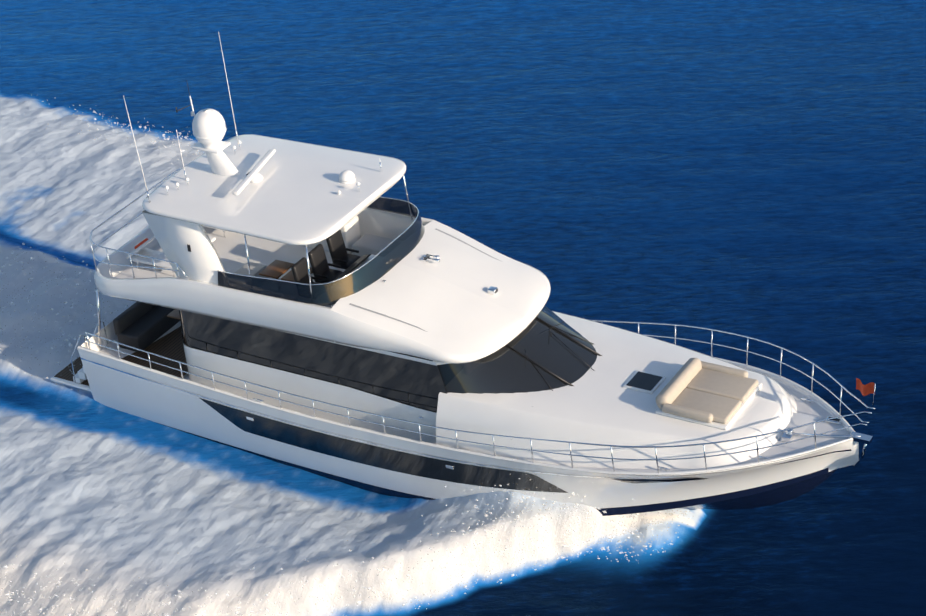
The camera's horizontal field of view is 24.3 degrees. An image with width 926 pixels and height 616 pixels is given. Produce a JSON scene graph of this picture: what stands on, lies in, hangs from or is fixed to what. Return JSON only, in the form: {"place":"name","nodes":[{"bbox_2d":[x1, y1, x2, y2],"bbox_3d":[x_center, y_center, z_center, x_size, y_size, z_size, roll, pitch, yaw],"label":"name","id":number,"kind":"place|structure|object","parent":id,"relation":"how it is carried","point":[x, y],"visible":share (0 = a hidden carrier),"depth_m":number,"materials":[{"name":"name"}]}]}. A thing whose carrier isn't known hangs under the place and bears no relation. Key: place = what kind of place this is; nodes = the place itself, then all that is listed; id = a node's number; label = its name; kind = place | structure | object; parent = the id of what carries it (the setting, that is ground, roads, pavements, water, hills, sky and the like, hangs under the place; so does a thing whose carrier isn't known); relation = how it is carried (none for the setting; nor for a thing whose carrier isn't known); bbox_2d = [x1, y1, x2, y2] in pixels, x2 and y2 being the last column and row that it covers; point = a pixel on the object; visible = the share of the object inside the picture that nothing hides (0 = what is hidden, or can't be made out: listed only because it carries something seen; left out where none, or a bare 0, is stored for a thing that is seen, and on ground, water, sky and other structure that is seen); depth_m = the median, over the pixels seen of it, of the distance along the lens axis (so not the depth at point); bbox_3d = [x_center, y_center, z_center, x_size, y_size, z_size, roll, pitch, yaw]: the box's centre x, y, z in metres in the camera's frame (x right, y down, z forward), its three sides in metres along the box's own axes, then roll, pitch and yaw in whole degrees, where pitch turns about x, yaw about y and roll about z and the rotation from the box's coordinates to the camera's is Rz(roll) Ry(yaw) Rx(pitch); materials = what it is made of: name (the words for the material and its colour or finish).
{"place":"outdoors","nodes":[
{"label":"outdoors","id":0,"kind":"place"},
{"bbox_2d":[0,0,925,615],"bbox_3d":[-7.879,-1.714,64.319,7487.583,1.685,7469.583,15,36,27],"label":"sea water","id":1,"kind":"structure","parent":0,"point":[752,168],"depth_m":65.41,"materials":[{"name":"liquid"}]},
{"bbox_2d":[0,100,693,615],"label":"foam","id":2,"kind":"object","parent":1,"relation":"on","point":[8,594],"visible":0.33,"depth_m":51.74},
{"bbox_2d":[51,32,875,515],"bbox_3d":[-0.602,-0.354,53.937,22.946,10.628,5.830,12,35,28],"label":"yacht","id":3,"kind":"object","parent":1,"relation":"on","point":[325,312],"visible":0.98,"depth_m":53.45,"materials":[{"name":"white plastic"}]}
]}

